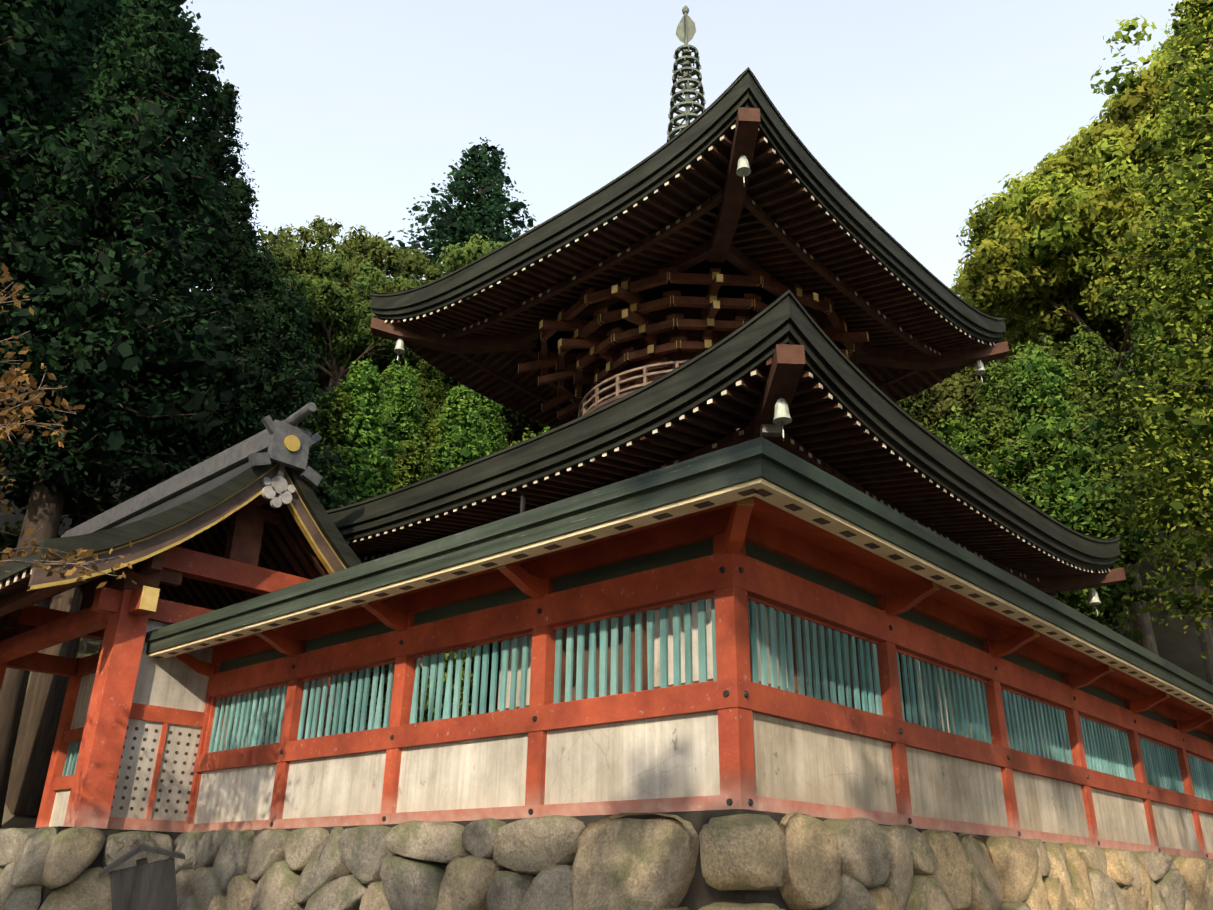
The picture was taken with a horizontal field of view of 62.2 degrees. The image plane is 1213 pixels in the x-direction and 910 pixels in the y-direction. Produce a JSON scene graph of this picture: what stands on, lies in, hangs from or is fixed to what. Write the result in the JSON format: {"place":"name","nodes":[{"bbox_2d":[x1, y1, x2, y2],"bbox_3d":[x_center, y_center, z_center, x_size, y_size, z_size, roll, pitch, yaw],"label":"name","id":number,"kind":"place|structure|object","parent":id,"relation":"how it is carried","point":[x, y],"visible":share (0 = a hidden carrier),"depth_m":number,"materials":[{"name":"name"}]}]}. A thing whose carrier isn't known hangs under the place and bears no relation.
{"place":"outdoors","nodes":[
{"label":"outdoors","id":0,"kind":"place"},
{"bbox_2d":[0,452,1212,828],"bbox_3d":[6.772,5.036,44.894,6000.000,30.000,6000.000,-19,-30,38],"label":"terrain","id":1,"kind":"structure","parent":0,"point":[1178,646],"depth_m":38.70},
{"bbox_2d":[1,115,47,185],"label":"conifer tree","id":2,"kind":"object","parent":1,"relation":"on","point":[21,147],"visible":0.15,"depth_m":28.79,"materials":[{"name":"green plant"}]},
{"bbox_2d":[0,4,60,284],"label":"conifer tree","id":3,"kind":"object","parent":1,"relation":"on","point":[5,92],"visible":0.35,"depth_m":26.23,"materials":[{"name":"green plant"}]},
{"bbox_2d":[0,516,62,560],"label":"bush","id":4,"kind":"object","parent":1,"relation":"on","point":[8,540],"visible":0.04,"depth_m":29.41,"materials":[{"name":"green plant"}]},
{"bbox_2d":[0,0,77,249],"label":"conifer tree","id":5,"kind":"object","parent":1,"relation":"on","point":[13,88],"visible":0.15,"depth_m":30.84,"materials":[{"name":"green plant"}]},
{"bbox_2d":[0,11,92,232],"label":"conifer tree","id":6,"kind":"object","parent":1,"relation":"on","point":[54,91],"visible":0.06,"depth_m":31.49,"materials":[{"name":"green plant"}]},
{"bbox_2d":[0,0,108,353],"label":"conifer tree","id":7,"kind":"object","parent":1,"relation":"on","point":[11,29],"visible":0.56,"depth_m":26.77,"materials":[{"name":"green plant"}]},
{"bbox_2d":[21,0,103,92],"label":"conifer tree","id":8,"kind":"object","parent":1,"relation":"on","point":[62,54],"visible":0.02,"depth_m":33.33,"materials":[{"name":"green plant"}]},
{"bbox_2d":[0,0,127,285],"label":"conifer tree","id":9,"kind":"object","parent":1,"relation":"on","point":[60,74],"visible":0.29,"depth_m":31.29,"materials":[{"name":"green plant"}]},
{"bbox_2d":[19,0,115,211],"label":"conifer tree","id":10,"kind":"object","parent":1,"relation":"on","point":[82,56],"visible":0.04,"depth_m":33.78,"materials":[{"name":"green plant"}]},
{"bbox_2d":[0,263,136,587],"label":"cherry tree","id":11,"kind":"object","parent":1,"relation":"on","point":[12,380],"visible":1,"depth_m":10.00,"materials":[{"name":"orange plant"}]},
{"bbox_2d":[77,639,102,657],"bbox_3d":[-12.508,6.625,29.084,7.357,3.949,7.911,8,-24,-16],"label":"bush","id":12,"kind":"object","parent":1,"relation":"on","point":[87,653],"depth_m":27.46,"materials":[{"name":"green plant"}]},
{"bbox_2d":[0,0,181,257],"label":"conifer tree","id":13,"kind":"object","parent":1,"relation":"on","point":[98,29],"visible":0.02,"depth_m":38.07,"materials":[{"name":"green plant"}]},
{"bbox_2d":[0,0,204,336],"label":"conifer tree","id":14,"kind":"object","parent":1,"relation":"on","point":[119,12],"depth_m":38.79,"materials":[{"name":"green plant"}]},
{"bbox_2d":[68,0,147,210],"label":"conifer tree","id":15,"kind":"object","parent":1,"relation":"on","point":[112,2],"visible":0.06,"depth_m":39.09,"materials":[{"name":"green plant"}]},
{"bbox_2d":[108,471,159,509],"bbox_3d":[-15.526,2.278,39.922,7.614,4.037,6.635,5,-24,-9],"label":"bush","id":16,"kind":"object","parent":1,"relation":"on","point":[136,492],"depth_m":38.05,"materials":[{"name":"green plant"}]},
{"bbox_2d":[0,31,275,814],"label":"conifer tree","id":17,"kind":"object","parent":1,"relation":"on","point":[41,714],"visible":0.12,"depth_m":28.03,"materials":[{"name":"green plant"}]},
{"bbox_2d":[0,0,283,828],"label":"conifer tree","id":18,"kind":"object","parent":1,"relation":"on","point":[76,367],"visible":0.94,"depth_m":26.22,"materials":[{"name":"green plant"}]},
{"bbox_2d":[98,844,185,909],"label":"wooden signboard","id":19,"kind":"object","parent":1,"relation":"on","point":[143,884],"visible":1,"depth_m":7.19,"materials":[{"name":"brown wood"}]},
{"bbox_2d":[108,244,307,508],"bbox_3d":[-11.594,1.499,29.215,6.706,18.539,5.452,-13,-27,30],"label":"conifer tree","id":20,"kind":"object","parent":1,"relation":"on","point":[262,284],"visible":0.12,"depth_m":31.87,"materials":[{"name":"green plant"}]},
{"bbox_2d":[172,176,265,424],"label":"conifer tree","id":21,"kind":"object","parent":1,"relation":"on","point":[243,192],"visible":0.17,"depth_m":39.20,"materials":[{"name":"green plant"}]},
{"bbox_2d":[157,229,285,459],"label":"conifer tree","id":22,"kind":"object","parent":1,"relation":"on","point":[255,246],"depth_m":40.07,"materials":[{"name":"green plant"}]},
{"bbox_2d":[177,79,273,287],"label":"conifer tree","id":23,"kind":"object","parent":1,"relation":"on","point":[219,161],"visible":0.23,"depth_m":52.51,"materials":[{"name":"green plant"}]},
{"bbox_2d":[155,294,301,483],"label":"conifer tree","id":24,"kind":"object","parent":1,"relation":"on","point":[236,389],"visible":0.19,"depth_m":29.10,"materials":[{"name":"green plant"}]},
{"bbox_2d":[178,271,363,510],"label":"conifer tree","id":25,"kind":"object","parent":1,"relation":"on","point":[293,305],"visible":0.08,"depth_m":31.44,"materials":[{"name":"green plant"}]},
{"bbox_2d":[276,257,320,276],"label":"oak tree","id":26,"kind":"object","parent":1,"relation":"on","point":[306,266],"depth_m":72.28,"materials":[{"name":"green plant"}]},
{"bbox_2d":[297,374,324,393],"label":"oak tree","id":27,"kind":"object","parent":1,"relation":"on","point":[320,384],"depth_m":82.77,"materials":[{"name":"green plant"}]},
{"bbox_2d":[305,394,321,433],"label":"cypress tree","id":28,"kind":"object","parent":1,"relation":"on","point":[320,398],"depth_m":42.25,"materials":[{"name":"green plant"}]},
{"bbox_2d":[270,259,377,393],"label":"oak tree","id":29,"kind":"object","parent":1,"relation":"on","point":[345,278],"visible":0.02,"depth_m":68.35,"materials":[{"name":"green plant"}]},
{"bbox_2d":[271,233,389,374],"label":"oak tree","id":30,"kind":"object","parent":1,"relation":"on","point":[289,257],"visible":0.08,"depth_m":67.97,"materials":[{"name":"green plant"}]},
{"bbox_2d":[308,379,357,508],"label":"cypress tree","id":31,"kind":"object","parent":1,"relation":"on","point":[332,429],"visible":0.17,"depth_m":38.32,"materials":[{"name":"green plant"}]},
{"bbox_2d":[318,238,350,395],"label":"oak tree","id":32,"kind":"object","parent":1,"relation":"on","point":[327,379],"depth_m":80.29,"materials":[{"name":"green plant"}]},
{"bbox_2d":[269,249,421,391],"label":"oak tree","id":33,"kind":"object","parent":1,"relation":"on","point":[347,346],"visible":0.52,"depth_m":55.13,"materials":[{"name":"green plant"}]},
{"bbox_2d":[257,215,443,385],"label":"oak tree","id":34,"kind":"object","parent":1,"relation":"on","point":[378,253],"visible":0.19,"depth_m":73.14,"materials":[{"name":"green plant"}]},
{"bbox_2d":[315,355,405,684],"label":"cypress tree","id":35,"kind":"object","parent":1,"relation":"on","point":[362,384],"visible":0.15,"depth_m":39.02,"materials":[{"name":"green plant"}]},
{"bbox_2d":[329,665,394,708],"bbox_3d":[-10.290,7.208,34.987,5.946,3.618,6.822,-12,-26,27],"label":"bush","id":36,"kind":"object","parent":1,"relation":"on","point":[385,681],"visible":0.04,"depth_m":35.26,"materials":[{"name":"green plant"}]},
{"bbox_2d":[325,280,425,376],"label":"oak tree","id":37,"kind":"object","parent":1,"relation":"on","point":[356,299],"visible":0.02,"depth_m":58.86,"materials":[{"name":"green plant"}]},
{"bbox_2d":[327,687,442,734],"bbox_3d":[-7.681,9.171,34.804,4.732,2.540,5.088,12,-26,-24],"label":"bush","id":38,"kind":"object","parent":1,"relation":"on","point":[368,709],"visible":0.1,"depth_m":33.93,"materials":[{"name":"green plant"}]},
{"bbox_2d":[344,279,433,367],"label":"oak tree","id":39,"kind":"object","parent":1,"relation":"on","point":[398,287],"depth_m":56.28,"materials":[{"name":"green plant"}]},
{"bbox_2d":[374,359,410,480],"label":"cypress tree","id":40,"kind":"object","parent":1,"relation":"on","point":[395,374],"visible":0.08,"depth_m":44.66,"materials":[{"name":"green plant"}]},
{"bbox_2d":[351,430,434,702],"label":"cypress tree","id":41,"kind":"object","parent":1,"relation":"on","point":[412,468],"visible":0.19,"depth_m":39.44,"materials":[{"name":"green plant"}]},
{"bbox_2d":[377,375,431,492],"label":"cypress tree","id":42,"kind":"object","parent":1,"relation":"on","point":[403,403],"visible":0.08,"depth_m":43.30,"materials":[{"name":"green plant"}]},
{"bbox_2d":[388,361,429,466],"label":"cypress tree","id":43,"kind":"object","parent":1,"relation":"on","point":[412,379],"visible":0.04,"depth_m":45.95,"materials":[{"name":"green plant"}]},
{"bbox_2d":[415,359,448,444],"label":"cypress tree","id":44,"kind":"object","parent":1,"relation":"on","point":[430,390],"visible":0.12,"depth_m":48.56,"materials":[{"name":"green plant"}]},
{"bbox_2d":[393,650,472,721],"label":"cypress tree","id":45,"kind":"object","parent":1,"relation":"on","point":[454,667],"visible":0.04,"depth_m":34.97,"materials":[{"name":"green plant"}]},
{"bbox_2d":[422,399,463,470],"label":"cypress tree","id":46,"kind":"object","parent":1,"relation":"on","point":[433,430],"visible":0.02,"depth_m":43.28,"materials":[{"name":"green plant"}]},
{"bbox_2d":[377,354,528,445],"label":"oak tree","id":47,"kind":"object","parent":1,"relation":"on","point":[512,437],"depth_m":55.51,"materials":[{"name":"green plant"}]},
{"bbox_2d":[417,451,489,714],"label":"cypress tree","id":48,"kind":"object","parent":1,"relation":"on","point":[420,676],"depth_m":35.75,"materials":[{"name":"green plant"}]},
{"bbox_2d":[377,137,537,284],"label":"conifer tree","id":49,"kind":"object","parent":1,"relation":"on","point":[484,214],"visible":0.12,"depth_m":94.79,"materials":[{"name":"green plant"}]},
{"bbox_2d":[425,385,491,476],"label":"cypress tree","id":50,"kind":"object","parent":1,"relation":"on","point":[461,425],"visible":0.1,"depth_m":41.60,"materials":[{"name":"green plant"}]},
{"bbox_2d":[387,339,542,439],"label":"oak tree","id":51,"kind":"object","parent":1,"relation":"on","point":[449,382],"depth_m":51.38,"materials":[{"name":"green plant"}]},
{"bbox_2d":[417,440,519,721],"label":"cypress tree","id":52,"kind":"object","parent":1,"relation":"on","point":[425,716],"depth_m":33.87,"materials":[{"name":"green plant"}]},
{"bbox_2d":[435,224,538,446],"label":"oak tree","id":53,"kind":"object","parent":1,"relation":"on","point":[474,251],"visible":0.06,"depth_m":63.10,"materials":[{"name":"green plant"}]},
{"bbox_2d":[470,393,511,453],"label":"cypress tree","id":54,"kind":"object","parent":1,"relation":"on","point":[490,416],"visible":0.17,"depth_m":47.80,"materials":[{"name":"green plant"}]},
{"bbox_2d":[489,401,544,439],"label":"oak tree","id":55,"kind":"object","parent":1,"relation":"on","point":[534,428],"visible":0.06,"depth_m":52.87,"materials":[{"name":"green plant"}]},
{"bbox_2d":[508,427,535,446],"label":"cypress tree","id":56,"kind":"object","parent":1,"relation":"on","point":[529,437],"depth_m":40.55,"materials":[{"name":"green plant"}]},
{"bbox_2d":[0,809,1212,909],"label":"stone retaining wall","id":57,"kind":"structure","parent":1,"relation":"on","point":[801,861],"depth_m":10.63,"materials":[{"name":"grey stone"}]},
{"bbox_2d":[0,402,422,832],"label":"gate building","id":58,"kind":"structure","parent":57,"relation":"on","point":[246,519],"depth_m":15.54,"materials":[{"name":"brown wood"}]},
{"bbox_2d":[145,437,1212,859],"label":"fence wall","id":59,"kind":"structure","parent":57,"relation":"on","point":[737,533],"depth_m":11.17,"materials":[{"name":"red paint"}]},
{"bbox_2d":[326,5,1125,724],"bbox_3d":[1.938,-2.325,22.559,12.780,20.940,12.764,-19,-30,38],"label":"pagoda","id":60,"kind":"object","parent":1,"relation":"on","point":[732,263],"visible":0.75,"depth_m":18.17,"materials":[{"name":"wood"}]},
{"bbox_2d":[903,393,929,413],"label":"oak tree","id":61,"kind":"object","parent":1,"relation":"on","point":[912,409],"visible":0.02,"depth_m":50.44,"materials":[{"name":"green plant"}]},
{"bbox_2d":[919,663,931,727],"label":"pine tree","id":62,"kind":"object","parent":1,"relation":"on","point":[922,695],"depth_m":40.29,"materials":[{"name":"plant"}]},
{"bbox_2d":[896,368,982,437],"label":"oak tree","id":63,"kind":"object","parent":1,"relation":"on","point":[938,405],"visible":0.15,"depth_m":46.91,"materials":[{"name":"green plant"}]},
{"bbox_2d":[936,670,954,732],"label":"pine tree","id":64,"kind":"object","parent":1,"relation":"on","point":[946,708],"depth_m":38.93,"materials":[{"name":"plant"}]},
{"bbox_2d":[947,255,974,299],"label":"yellow tree","id":65,"kind":"object","parent":1,"relation":"on","point":[959,266],"depth_m":78.88,"materials":[{"name":"green plant"}]},
{"bbox_2d":[950,362,997,402],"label":"yellow tree","id":66,"kind":"object","parent":1,"relation":"on","point":[969,370],"visible":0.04,"depth_m":73.41,"materials":[{"name":"green plant"}]},
{"bbox_2d":[934,403,1020,488],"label":"pine tree","id":67,"kind":"object","parent":1,"relation":"on","point":[960,436],"visible":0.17,"depth_m":40.09,"materials":[{"name":"green plant"}]},
{"bbox_2d":[985,331,1039,371],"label":"yellow tree","id":68,"kind":"object","parent":1,"relation":"on","point":[988,362],"depth_m":67.03,"materials":[{"name":"green plant"}]},
{"bbox_2d":[964,359,1065,759],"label":"tree","id":69,"kind":"object","parent":1,"relation":"on","point":[988,390],"visible":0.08,"depth_m":43.05,"materials":[{"name":"green plant"}]},
{"bbox_2d":[951,274,1081,364],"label":"yellow tree","id":70,"kind":"object","parent":1,"relation":"on","point":[962,287],"depth_m":68.67,"materials":[{"name":"green plant"}]},
{"bbox_2d":[1018,340,1039,355],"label":"pine tree","id":71,"kind":"object","parent":1,"relation":"on","point":[1029,342],"depth_m":46.56,"materials":[{"name":"green plant"}]},
{"bbox_2d":[997,135,1080,224],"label":"yellow tree","id":72,"kind":"object","parent":1,"relation":"on","point":[1029,176],"depth_m":61.32,"materials":[{"name":"green plant"}]},
{"bbox_2d":[970,399,1121,757],"bbox_3d":[15.598,6.780,36.972,6.897,19.855,6.447,17,-28,-33],"label":"broadleaf tree","id":73,"kind":"object","parent":1,"relation":"on","point":[991,418],"visible":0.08,"depth_m":39.83,"materials":[{"name":"green plant"}]},
{"bbox_2d":[982,342,1109,482],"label":"pine tree","id":74,"kind":"object","parent":1,"relation":"on","point":[1012,361],"depth_m":42.08,"materials":[{"name":"green plant"}]},
{"bbox_2d":[956,143,1137,409],"bbox_3d":[26.100,-8.648,53.992,15.609,18.822,13.633,-14,-27,31],"label":"yellow tree","id":75,"kind":"object","parent":1,"relation":"on","point":[979,220],"visible":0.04,"depth_m":53.37,"materials":[{"name":"green plant"}]},
{"bbox_2d":[1021,121,1095,180],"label":"yellow tree","id":76,"kind":"object","parent":1,"relation":"on","point":[1079,133],"depth_m":68.79,"materials":[{"name":"green plant"}]},
{"bbox_2d":[988,349,1156,565],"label":"pine tree","id":77,"kind":"object","parent":1,"relation":"on","point":[995,459],"visible":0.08,"depth_m":37.70,"materials":[{"name":"green plant"}]},
{"bbox_2d":[984,342,1169,730],"bbox_3d":[16.871,5.688,36.218,7.685,22.123,7.184,21,-30,-39],"label":"broadleaf tree","id":78,"kind":"object","parent":1,"relation":"on","point":[1033,361],"visible":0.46,"depth_m":37.51,"materials":[{"name":"green plant"}]},
{"bbox_2d":[984,333,1169,566],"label":"pine tree","id":79,"kind":"object","parent":1,"relation":"on","point":[1058,351],"visible":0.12,"depth_m":38.68,"materials":[{"name":"green plant"}]},
{"bbox_2d":[953,163,1208,431],"bbox_3d":[23.880,-5.612,47.464,15.199,18.327,13.275,-21,-31,41],"label":"yellow tree","id":80,"kind":"object","parent":1,"relation":"on","point":[1108,203],"visible":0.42,"depth_m":47.22,"materials":[{"name":"green plant"}]},
{"bbox_2d":[965,50,1199,269],"bbox_3d":[28.196,-10.164,51.828,17.738,21.252,15.454,-8,-25,20],"label":"yellow tree","id":81,"kind":"object","parent":1,"relation":"on","point":[1151,71],"visible":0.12,"depth_m":50.13,"materials":[{"name":"green plant"}]},
{"bbox_2d":[995,119,1170,352],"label":"yellow tree","id":82,"kind":"object","parent":1,"relation":"on","point":[1092,125],"depth_m":68.43,"materials":[{"name":"green plant"}]},
{"bbox_2d":[976,114,1195,379],"bbox_3d":[26.236,-7.066,48.288,16.246,19.590,14.190,5,-24,-9],"label":"yellow tree","id":83,"kind":"object","parent":1,"relation":"on","point":[1050,241],"visible":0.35,"depth_m":46.20,"materials":[{"name":"green plant"}]},
{"bbox_2d":[1001,419,1188,765],"bbox_3d":[16.664,7.144,35.398,6.410,19.732,6.241,10,-25,-21],"label":"broadleaf tree","id":84,"kind":"object","parent":1,"relation":"on","point":[1080,602],"visible":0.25,"depth_m":35.39,"materials":[{"name":"green plant"}]},
{"bbox_2d":[989,193,1201,408],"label":"yellow tree","id":85,"kind":"object","parent":1,"relation":"on","point":[1112,338],"visible":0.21,"depth_m":46.73,"materials":[{"name":"green plant"}]},
{"bbox_2d":[1062,63,1157,148],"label":"yellow tree","id":86,"kind":"object","parent":1,"relation":"on","point":[1081,128],"depth_m":62.41,"materials":[{"name":"green plant"}]},
{"bbox_2d":[1071,367,1152,629],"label":"tree","id":87,"kind":"object","parent":1,"relation":"on","point":[1108,427],"visible":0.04,"depth_m":39.81,"materials":[{"name":"green plant"}]},
{"bbox_2d":[1078,363,1150,643],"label":"tree","id":88,"kind":"object","parent":1,"relation":"on","point":[1130,624],"depth_m":38.28,"materials":[{"name":"green plant"}]},
{"bbox_2d":[1064,323,1173,655],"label":"broadleaf tree","id":89,"kind":"object","parent":1,"relation":"on","point":[1099,364],"visible":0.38,"depth_m":40.41,"materials":[{"name":"green plant"}]},
{"bbox_2d":[1047,77,1212,207],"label":"yellow tree","id":90,"kind":"object","parent":1,"relation":"on","point":[1099,130],"visible":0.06,"depth_m":49.11,"materials":[{"name":"green plant"}]},
{"bbox_2d":[1081,35,1193,157],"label":"yellow tree","id":91,"kind":"object","parent":1,"relation":"on","point":[1119,113],"visible":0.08,"depth_m":49.21,"materials":[{"name":"green plant"}]},
{"bbox_2d":[1079,0,1212,658],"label":"tree","id":92,"kind":"object","parent":1,"relation":"on","point":[1189,213],"visible":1,"depth_m":30.44,"materials":[{"name":"green plant"}]},
{"bbox_2d":[1090,0,1203,108],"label":"yellow tree","id":93,"kind":"object","parent":1,"relation":"on","point":[1129,81],"visible":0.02,"depth_m":49.60,"materials":[{"name":"green plant"}]},
{"bbox_2d":[1108,16,1185,105],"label":"yellow tree","id":94,"kind":"object","parent":1,"relation":"on","point":[1154,58],"visible":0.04,"depth_m":56.50,"materials":[{"name":"green plant"}]},
{"bbox_2d":[1109,370,1212,684],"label":"broadleaf tree","id":95,"kind":"object","parent":1,"relation":"on","point":[1207,633],"visible":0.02,"depth_m":37.99,"materials":[{"name":"green plant"}]},
{"bbox_2d":[1118,308,1212,580],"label":"pine tree","id":96,"kind":"object","parent":1,"relation":"on","point":[1136,334],"visible":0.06,"depth_m":44.27,"materials":[{"name":"green plant"}]},
{"bbox_2d":[1140,0,1212,169],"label":"yellow tree","id":97,"kind":"object","parent":1,"relation":"on","point":[1174,54],"depth_m":44.52,"materials":[{"name":"green plant"}]},
{"bbox_2d":[1147,362,1212,527],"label":"pine tree","id":98,"kind":"object","parent":1,"relation":"on","point":[1161,487],"depth_m":37.93,"materials":[{"name":"green plant"}]},
{"bbox_2d":[1154,322,1212,518],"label":"pine tree","id":99,"kind":"object","parent":1,"relation":"on","point":[1209,373],"visible":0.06,"depth_m":37.74,"materials":[{"name":"green plant"}]},
{"bbox_2d":[1174,285,1207,379],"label":"pine tree","id":100,"kind":"object","parent":1,"relation":"on","point":[1205,291],"visible":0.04,"depth_m":44.53,"materials":[{"name":"green plant"}]},
{"bbox_2d":[156,0,1185,299],"label":"sky","id":101,"kind":"structure","parent":0,"point":[351,111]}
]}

